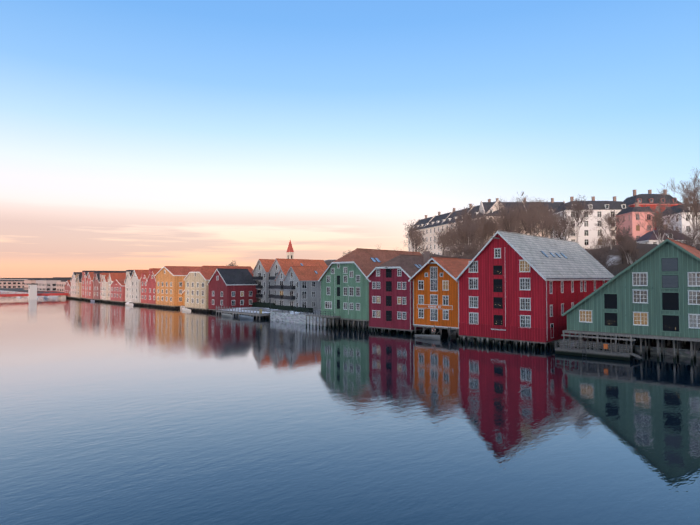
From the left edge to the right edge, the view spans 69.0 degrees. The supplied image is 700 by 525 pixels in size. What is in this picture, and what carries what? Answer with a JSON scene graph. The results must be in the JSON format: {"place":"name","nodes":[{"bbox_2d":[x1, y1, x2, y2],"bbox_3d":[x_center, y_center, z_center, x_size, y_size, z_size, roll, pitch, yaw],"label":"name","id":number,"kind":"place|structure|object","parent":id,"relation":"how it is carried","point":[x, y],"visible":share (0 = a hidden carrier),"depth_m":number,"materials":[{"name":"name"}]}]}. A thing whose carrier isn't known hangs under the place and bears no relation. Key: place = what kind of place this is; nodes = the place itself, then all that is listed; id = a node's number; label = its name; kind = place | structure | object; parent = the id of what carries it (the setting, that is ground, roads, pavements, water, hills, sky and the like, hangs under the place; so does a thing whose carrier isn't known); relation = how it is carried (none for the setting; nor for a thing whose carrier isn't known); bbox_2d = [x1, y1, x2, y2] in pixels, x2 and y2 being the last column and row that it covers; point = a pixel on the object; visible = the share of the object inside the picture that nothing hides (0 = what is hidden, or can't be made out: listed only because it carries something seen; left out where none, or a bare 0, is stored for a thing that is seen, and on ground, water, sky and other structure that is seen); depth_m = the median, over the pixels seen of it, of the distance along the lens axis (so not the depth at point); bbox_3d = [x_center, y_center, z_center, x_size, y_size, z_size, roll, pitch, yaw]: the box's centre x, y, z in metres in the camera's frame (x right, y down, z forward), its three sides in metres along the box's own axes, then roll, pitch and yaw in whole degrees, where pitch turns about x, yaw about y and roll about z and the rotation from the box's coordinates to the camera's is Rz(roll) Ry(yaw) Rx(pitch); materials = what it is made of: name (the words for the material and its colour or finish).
{"place":"outdoors","nodes":[
{"label":"outdoors","id":0,"kind":"place"},
{"bbox_2d":[269,304,278,308],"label":"hedge","id":1,"kind":"object","parent":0,"point":[274,306],"visible":0.81,"depth_m":140.26,"materials":[{"name":"green plant"}]},
{"bbox_2d":[233,307,343,325],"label":"dock","id":2,"kind":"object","parent":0,"point":[274,310],"depth_m":134.23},
{"bbox_2d":[252,259,274,302],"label":"apartment","id":3,"kind":"structure","parent":2,"relation":"on","point":[261,273],"depth_m":152.49,"materials":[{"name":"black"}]},
{"bbox_2d":[252,302,275,307],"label":"hedge","id":4,"kind":"object","parent":2,"relation":"on","point":[260,304],"visible":0.73,"depth_m":148.27,"materials":[{"name":"green plant"}]},
{"bbox_2d":[274,268,289,305],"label":"apartment","id":5,"kind":"structure","parent":2,"relation":"on","point":[279,285],"depth_m":141.79,"materials":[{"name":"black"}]},
{"bbox_2d":[278,305,294,310],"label":"hedge","id":6,"kind":"object","parent":2,"relation":"on","point":[287,308],"visible":1,"depth_m":134.91,"materials":[{"name":"green plant"}]},
{"bbox_2d":[270,296,313,314],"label":"quay lamp posts","id":7,"kind":"object","parent":2,"relation":"on","point":[282,310],"visible":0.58,"depth_m":126.79,"materials":[{"name":"grey metal"}]},
{"bbox_2d":[269,258,327,302],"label":"apartment","id":8,"kind":"structure","parent":2,"relation":"on","point":[278,264],"depth_m":150.72,"materials":[{"name":"orange"}]},
{"bbox_2d":[293,307,312,312],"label":"hedge","id":9,"kind":"object","parent":2,"relation":"on","point":[299,309],"visible":0.98,"depth_m":127.89,"materials":[{"name":"green plant"}]},
{"bbox_2d":[283,266,327,309],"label":"apartment","id":10,"kind":"structure","parent":2,"relation":"on","point":[302,284],"depth_m":136.62,"materials":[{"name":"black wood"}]},
{"bbox_2d":[0,292,699,524],"bbox_3d":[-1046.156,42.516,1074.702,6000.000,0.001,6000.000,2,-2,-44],"label":"river water","id":11,"kind":"structure","parent":0,"point":[116,414],"depth_m":35.94,"materials":[{"name":"blue liquid"}]},
{"bbox_2d":[0,284,67,299],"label":"bridge","id":12,"kind":"structure","parent":11,"relation":"in","point":[32,294],"depth_m":244.85,"materials":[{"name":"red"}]},
{"bbox_2d":[64,280,72,298],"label":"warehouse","id":13,"kind":"structure","parent":11,"relation":"in","point":[67,287],"depth_m":257.40,"materials":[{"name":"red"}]},
{"bbox_2d":[70,272,81,298],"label":"warehouse","id":14,"kind":"structure","parent":11,"relation":"in","point":[73,286],"depth_m":250.82,"materials":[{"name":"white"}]},
{"bbox_2d":[75,274,78,299],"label":"building","id":15,"kind":"structure","parent":11,"relation":"in","point":[76,287],"depth_m":245.90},
{"bbox_2d":[76,272,82,299],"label":"building","id":16,"kind":"structure","parent":11,"relation":"in","point":[79,277],"depth_m":241.98,"materials":[{"name":"beige wood"}]},
{"bbox_2d":[85,272,94,300],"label":"warehouse","id":17,"kind":"structure","parent":11,"relation":"in","point":[89,285],"depth_m":230.92,"materials":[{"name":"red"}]},
{"bbox_2d":[81,271,125,299],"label":"warehouse","id":18,"kind":"structure","parent":11,"relation":"in","point":[83,286],"depth_m":239.48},
{"bbox_2d":[99,273,108,301],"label":"building","id":19,"kind":"structure","parent":11,"relation":"in","point":[101,286],"depth_m":222.36,"materials":[{"name":"pink"}]},
{"bbox_2d":[101,274,109,301],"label":"building","id":20,"kind":"structure","parent":11,"relation":"in","point":[104,281],"depth_m":216.76,"materials":[{"name":"beige wood"}]},
{"bbox_2d":[93,272,125,301],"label":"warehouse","id":21,"kind":"structure","parent":11,"relation":"in","point":[96,288],"depth_m":225.87,"materials":[{"name":"pink"}]},
{"bbox_2d":[109,279,124,303],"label":"house","id":22,"kind":"structure","parent":11,"relation":"in","point":[117,290],"depth_m":206.09,"materials":[{"name":"red"}]},
{"bbox_2d":[107,273,126,302],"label":"warehouse","id":23,"kind":"structure","parent":11,"relation":"in","point":[111,276],"depth_m":214.94,"materials":[{"name":"orange"}]},
{"bbox_2d":[124,270,133,302],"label":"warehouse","id":24,"kind":"structure","parent":11,"relation":"in","point":[127,282],"depth_m":200.53,"materials":[{"name":"white wood"}]},
{"bbox_2d":[125,302,133,305],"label":"moored boat","id":25,"kind":"object","parent":11,"relation":"on","point":[129,303],"visible":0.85,"depth_m":191.43,"materials":[{"name":"white plastic"}]},
{"bbox_2d":[130,270,148,305],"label":"warehouse","id":26,"kind":"structure","parent":11,"relation":"in","point":[135,294],"depth_m":193.45,"materials":[{"name":"white wood"}]},
{"bbox_2d":[140,271,149,305],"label":"building","id":27,"kind":"structure","parent":11,"relation":"in","point":[144,287],"depth_m":188.79,"materials":[{"name":"red wood"}]},
{"bbox_2d":[147,268,161,306],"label":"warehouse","id":28,"kind":"structure","parent":11,"relation":"in","point":[151,282],"depth_m":183.93,"materials":[{"name":"red wood"}]},
{"bbox_2d":[155,266,198,308],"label":"warehouse","id":29,"kind":"structure","parent":11,"relation":"in","point":[170,284],"depth_m":173.96,"materials":[{"name":"orange wood"}]},
{"bbox_2d":[184,266,252,311],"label":"warehouse","id":30,"kind":"structure","parent":11,"relation":"in","point":[196,288],"depth_m":159.70,"materials":[{"name":"beige wood"}]},
{"bbox_2d":[222,313,233,316],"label":"tarped boat","id":31,"kind":"object","parent":11,"relation":"on","point":[226,315],"visible":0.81,"depth_m":136.43,"materials":[{"name":"grey"}]},
{"bbox_2d":[207,268,257,313],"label":"warehouse","id":32,"kind":"structure","parent":11,"relation":"in","point":[231,288],"depth_m":150.05,"materials":[{"name":"red wood"}]},
{"bbox_2d":[216,306,269,318],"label":"timber jetty","id":33,"kind":"object","parent":11,"relation":"in","point":[247,312],"visible":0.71,"depth_m":134.79,"materials":[{"name":"grey wood"}]},
{"bbox_2d":[240,315,253,318],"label":"tarped boat","id":34,"kind":"object","parent":11,"relation":"on","point":[245,317],"visible":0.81,"depth_m":129.98,"materials":[{"name":"grey fabric"}]},
{"bbox_2d":[270,311,325,325],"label":"stone quay wall","id":35,"kind":"structure","parent":11,"relation":"in","point":[288,317],"depth_m":118.86,"materials":[{"name":"grey stone"}]},
{"bbox_2d":[306,248,421,330],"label":"green warehouse","id":36,"kind":"structure","parent":11,"relation":"in","point":[343,280],"depth_m":105.09,"materials":[{"name":"green wood"}]},
{"bbox_2d":[366,251,457,334],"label":"warehouse","id":37,"kind":"structure","parent":11,"relation":"in","point":[389,297],"depth_m":96.41,"materials":[{"name":"red wood"}]},
{"bbox_2d":[377,267,410,333],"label":"wharf maroon fittings","id":38,"kind":"object","parent":37,"relation":"attached to","point":[410,306],"visible":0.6,"depth_m":92.67,"materials":[{"name":"brown wood"}]},
{"bbox_2d":[415,334,439,339],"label":"rowing boat","id":39,"kind":"object","parent":11,"relation":"on","point":[434,337],"visible":0.81,"depth_m":87.03,"materials":[{"name":"grey wood"}]},
{"bbox_2d":[408,257,471,339],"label":"warehouse","id":40,"kind":"structure","parent":11,"relation":"in","point":[436,294],"depth_m":89.42,"materials":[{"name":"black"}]},
{"bbox_2d":[413,263,457,338],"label":"orange wharf fittings","id":41,"kind":"object","parent":40,"relation":"attached to","point":[434,329],"visible":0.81,"depth_m":88.58,"materials":[{"name":"brown wood"}]},
{"bbox_2d":[457,237,611,350],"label":"red wharf fittings","id":42,"kind":"object","parent":11,"relation":"in","point":[464,337],"visible":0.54,"depth_m":78.22,"materials":[{"name":"brown wood"}]},
{"bbox_2d":[555,331,642,360],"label":"dock","id":43,"kind":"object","parent":11,"relation":"in","point":[606,354],"visible":0.94,"depth_m":67.27,"materials":[{"name":"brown wood"}]},
{"bbox_2d":[567,268,632,356],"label":"green wharf fittings","id":44,"kind":"object","parent":11,"relation":"in","point":[605,346],"visible":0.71,"depth_m":67.07,"materials":[{"name":"green"}]},
{"bbox_2d":[562,238,699,362],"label":"warehouse","id":45,"kind":"structure","parent":11,"relation":"in","point":[666,291],"depth_m":65.94,"materials":[{"name":"green wood"}]},
{"bbox_2d":[0,288,699,357],"bbox_3d":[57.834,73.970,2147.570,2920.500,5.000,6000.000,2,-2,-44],"label":"ground","id":46,"kind":"structure","parent":0,"point":[684,351],"depth_m":73.52,"materials":[{"name":"stone"}]},
{"bbox_2d":[0,280,23,287],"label":"building","id":47,"kind":"structure","parent":46,"relation":"on","point":[11,283],"depth_m":460.80,"materials":[{"name":"beige"}]},
{"bbox_2d":[0,278,52,279],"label":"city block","id":48,"kind":"structure","parent":46,"relation":"on","point":[22,278],"depth_m":490.73,"materials":[{"name":"grey"}]},
{"bbox_2d":[24,279,39,289],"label":"building","id":49,"kind":"structure","parent":46,"relation":"on","point":[29,281],"depth_m":397.16,"materials":[{"name":"beige"}]},
{"bbox_2d":[36,279,70,290],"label":"building","id":50,"kind":"structure","parent":46,"relation":"on","point":[46,285],"depth_m":363.48,"materials":[{"name":"grey"}]},
{"bbox_2d":[56,280,66,291],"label":"building","id":51,"kind":"structure","parent":46,"relation":"on","point":[60,286],"depth_m":341.47,"materials":[{"name":"beige"}]},
{"bbox_2d":[53,277,70,278],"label":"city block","id":52,"kind":"structure","parent":46,"relation":"on","point":[61,277],"depth_m":377.68,"materials":[{"name":"grey"}]},
{"bbox_2d":[181,290,184,305],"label":"building","id":53,"kind":"structure","parent":46,"relation":"on","point":[183,299],"depth_m":171.60,"materials":[{"name":"yellow"}]},
{"bbox_2d":[456,230,613,349],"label":"warehouse","id":54,"kind":"structure","parent":46,"relation":"on","point":[502,280],"depth_m":79.56,"materials":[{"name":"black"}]},
{"bbox_2d":[0,0,699,277],"label":"sky","id":55,"kind":"structure","parent":0,"point":[135,134],"materials":[{"name":"blue"}]},
{"bbox_2d":[324,243,698,274],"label":"hill terrain","id":56,"kind":"structure","parent":0,"point":[625,264],"depth_m":130.88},
{"bbox_2d":[286,240,293,258],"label":"church tower","id":57,"kind":"structure","parent":56,"relation":"on","point":[290,253],"depth_m":300.00,"materials":[{"name":"red"}]},
{"bbox_2d":[404,220,425,251],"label":"bare tree","id":58,"kind":"object","parent":56,"relation":"on","point":[411,228],"visible":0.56,"depth_m":190.77,"materials":[{"name":"brown plant"}]},
{"bbox_2d":[402,227,431,251],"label":"bare tree","id":59,"kind":"object","parent":56,"relation":"on","point":[417,236],"visible":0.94,"depth_m":181.60,"materials":[{"name":"brown plant"}]},
{"bbox_2d":[434,234,450,251],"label":"bare tree","id":60,"kind":"object","parent":56,"relation":"on","point":[440,243],"visible":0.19,"depth_m":174.65,"materials":[{"name":"brown plant"}]},
{"bbox_2d":[433,226,455,255],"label":"bare tree","id":61,"kind":"object","parent":56,"relation":"on","point":[442,240],"visible":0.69,"depth_m":162.28,"materials":[{"name":"brown plant"}]},
{"bbox_2d":[439,224,457,255],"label":"bare tree","id":62,"kind":"object","parent":56,"relation":"on","point":[446,233],"visible":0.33,"depth_m":168.01,"materials":[{"name":"brown plant"}]},
{"bbox_2d":[440,240,466,256],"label":"bare tree","id":63,"kind":"object","parent":56,"relation":"on","point":[452,249],"visible":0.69,"depth_m":153.11,"materials":[{"name":"brown plant"}]},
{"bbox_2d":[408,199,503,256],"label":"building","id":64,"kind":"structure","parent":56,"relation":"on","point":[433,225],"depth_m":222.96,"materials":[{"name":"white paint"}]},
{"bbox_2d":[441,218,480,245],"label":"bare tree","id":65,"kind":"object","parent":56,"relation":"on","point":[458,234],"visible":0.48,"depth_m":158.95,"materials":[{"name":"brown plant"}]},
{"bbox_2d":[451,237,472,256],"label":"bare tree","id":66,"kind":"object","parent":56,"relation":"on","point":[457,243],"visible":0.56,"depth_m":155.28,"materials":[{"name":"brown plant"}]},
{"bbox_2d":[446,204,484,230],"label":"bare tree","id":67,"kind":"object","parent":56,"relation":"on","point":[465,214],"visible":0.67,"depth_m":166.57,"materials":[{"name":"brown plant"}]},
{"bbox_2d":[453,219,480,243],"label":"bare tree","id":68,"kind":"object","parent":56,"relation":"on","point":[467,234],"visible":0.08,"depth_m":160.48,"materials":[{"name":"brown plant"}]},
{"bbox_2d":[450,216,484,247],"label":"bare tree","id":69,"kind":"object","parent":56,"relation":"on","point":[468,229],"visible":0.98,"depth_m":153.63,"materials":[{"name":"brown plant"}]},
{"bbox_2d":[459,241,479,257],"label":"bare tree","id":70,"kind":"object","parent":56,"relation":"on","point":[467,250],"visible":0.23,"depth_m":146.77,"materials":[{"name":"brown plant"}]},
{"bbox_2d":[460,242,484,258],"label":"bare tree","id":71,"kind":"object","parent":56,"relation":"on","point":[476,250],"visible":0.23,"depth_m":146.19,"materials":[{"name":"brown plant"}]},
{"bbox_2d":[462,235,485,253],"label":"bare tree","id":72,"kind":"object","parent":56,"relation":"on","point":[475,242],"visible":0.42,"depth_m":152.14,"materials":[{"name":"brown plant"}]},
{"bbox_2d":[463,215,488,245],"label":"bare tree","id":73,"kind":"object","parent":56,"relation":"on","point":[478,230],"visible":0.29,"depth_m":160.00,"materials":[{"name":"brown plant"}]},
{"bbox_2d":[476,213,499,242],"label":"bare tree","id":74,"kind":"object","parent":56,"relation":"on","point":[484,222],"visible":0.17,"depth_m":165.28,"materials":[{"name":"brown plant"}]},
{"bbox_2d":[477,214,500,244],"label":"bare tree","id":75,"kind":"object","parent":56,"relation":"on","point":[486,228],"visible":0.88,"depth_m":161.20,"materials":[{"name":"brown plant"}]},
{"bbox_2d":[475,207,504,241],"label":"bare tree","id":76,"kind":"object","parent":56,"relation":"on","point":[493,214],"visible":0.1,"depth_m":171.18,"materials":[{"name":"brown plant"}]},
{"bbox_2d":[495,205,522,232],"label":"bare tree","id":77,"kind":"object","parent":56,"relation":"on","point":[507,219],"depth_m":168.89,"materials":[{"name":"brown plant"}]},
{"bbox_2d":[492,208,526,232],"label":"bare tree","id":78,"kind":"object","parent":56,"relation":"on","point":[499,224],"visible":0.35,"depth_m":162.42,"materials":[{"name":"brown plant"}]},
{"bbox_2d":[499,221,525,233],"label":"bare tree","id":79,"kind":"object","parent":56,"relation":"on","point":[502,226],"visible":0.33,"depth_m":154.91,"materials":[{"name":"brown plant"}]},
{"bbox_2d":[494,191,544,233],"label":"bare tree","id":80,"kind":"object","parent":56,"relation":"on","point":[502,209],"visible":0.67,"depth_m":153.03,"materials":[{"name":"brown plant"}]},
{"bbox_2d":[479,198,563,237],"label":"building","id":81,"kind":"structure","parent":56,"relation":"on","point":[552,204],"depth_m":189.89,"materials":[{"name":"white paint"}]},
{"bbox_2d":[508,206,541,235],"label":"bare tree","id":82,"kind":"object","parent":56,"relation":"on","point":[527,225],"visible":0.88,"depth_m":147.54,"materials":[{"name":"brown plant"}]},
{"bbox_2d":[515,199,542,234],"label":"bare tree","id":83,"kind":"object","parent":56,"relation":"on","point":[531,207],"visible":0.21,"depth_m":159.05,"materials":[{"name":"brown plant"}]},
{"bbox_2d":[520,206,545,235],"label":"bare tree","id":84,"kind":"object","parent":56,"relation":"on","point":[533,233],"visible":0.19,"depth_m":151.09,"materials":[{"name":"brown plant"}]},
{"bbox_2d":[517,197,565,236],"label":"bare tree","id":85,"kind":"object","parent":56,"relation":"on","point":[540,208],"visible":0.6,"depth_m":149.55,"materials":[{"name":"brown plant"}]},
{"bbox_2d":[535,208,559,234],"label":"bare tree","id":86,"kind":"object","parent":56,"relation":"on","point":[546,221],"visible":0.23,"depth_m":149.07,"materials":[{"name":"brown plant"}]},
{"bbox_2d":[532,209,566,237],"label":"bare tree","id":87,"kind":"object","parent":56,"relation":"on","point":[554,221],"visible":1,"depth_m":138.69,"materials":[{"name":"brown plant"}]},
{"bbox_2d":[536,209,574,239],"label":"bare tree","id":88,"kind":"object","parent":56,"relation":"on","point":[562,222],"visible":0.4,"depth_m":149.45,"materials":[{"name":"brown plant"}]},
{"bbox_2d":[551,220,578,239],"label":"bare tree","id":89,"kind":"object","parent":56,"relation":"on","point":[569,231],"visible":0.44,"depth_m":157.57,"materials":[{"name":"brown plant"}]},
{"bbox_2d":[557,196,593,242],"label":"bare tree","id":90,"kind":"object","parent":56,"relation":"on","point":[578,209],"visible":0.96,"depth_m":149.13,"materials":[{"name":"brown plant"}]},
{"bbox_2d":[583,241,619,270],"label":"bare tree","id":91,"kind":"object","parent":56,"relation":"on","point":[601,252],"visible":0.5,"depth_m":120.32,"materials":[{"name":"brown plant"}]},
{"bbox_2d":[592,251,611,269],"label":"bare tree","id":92,"kind":"object","parent":56,"relation":"on","point":[606,265],"visible":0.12,"depth_m":120.09,"materials":[{"name":"brown plant"}]},
{"bbox_2d":[591,231,614,253],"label":"bare tree","id":93,"kind":"object","parent":56,"relation":"on","point":[602,240],"visible":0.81,"depth_m":129.74,"materials":[{"name":"brown plant"}]},
{"bbox_2d":[590,210,624,248],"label":"bare tree","id":94,"kind":"object","parent":56,"relation":"on","point":[610,219],"visible":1,"depth_m":137.95,"materials":[{"name":"brown plant"}]},
{"bbox_2d":[607,265,621,275],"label":"bare tree","id":95,"kind":"object","parent":56,"relation":"on","point":[616,272],"visible":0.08,"depth_m":109.23,"materials":[{"name":"brown plant"}]},
{"bbox_2d":[603,224,634,263],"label":"bare tree","id":96,"kind":"object","parent":56,"relation":"on","point":[623,231],"visible":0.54,"depth_m":128.58,"materials":[{"name":"brown plant"}]},
{"bbox_2d":[607,228,639,263],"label":"bare tree","id":97,"kind":"object","parent":56,"relation":"on","point":[619,235],"visible":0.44,"depth_m":128.11,"materials":[{"name":"brown plant"}]},
{"bbox_2d":[612,233,647,263],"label":"bare tree","id":98,"kind":"object","parent":56,"relation":"on","point":[626,250],"visible":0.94,"depth_m":121.83,"materials":[{"name":"brown plant"}]},
{"bbox_2d":[615,202,654,244],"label":"building","id":99,"kind":"structure","parent":56,"relation":"on","point":[632,221],"depth_m":159.18,"materials":[{"name":"paint"}]},
{"bbox_2d":[633,195,683,243],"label":"bare tree","id":100,"kind":"object","parent":56,"relation":"on","point":[656,220],"visible":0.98,"depth_m":123.14,"materials":[{"name":"brown plant"}]},
{"bbox_2d":[636,224,693,245],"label":"house","id":101,"kind":"structure","parent":56,"relation":"on","point":[648,238],"depth_m":140.43,"materials":[{"name":"paint"}]},
{"bbox_2d":[654,230,699,250],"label":"bare tree","id":102,"kind":"object","parent":56,"relation":"on","point":[697,246],"visible":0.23,"depth_m":103.03,"materials":[{"name":"brown plant"}]},
{"bbox_2d":[658,168,699,246],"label":"bare tree","id":103,"kind":"object","parent":56,"relation":"on","point":[695,202],"visible":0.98,"depth_m":124.47,"materials":[{"name":"brown plant"}]},
{"bbox_2d":[659,198,699,243],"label":"building","id":104,"kind":"structure","parent":56,"relation":"on","point":[681,221],"depth_m":149.67,"materials":[{"name":"white paint"}]},
{"bbox_2d":[665,218,699,245],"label":"bush","id":105,"kind":"object","parent":56,"relation":"on","point":[682,234],"visible":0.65,"depth_m":113.01,"materials":[{"name":"brown plant"}]},
{"bbox_2d":[553,190,681,249],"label":"building","id":106,"kind":"structure","parent":0,"point":[586,235],"depth_m":169.47,"materials":[{"name":"white paint"}]}
]}

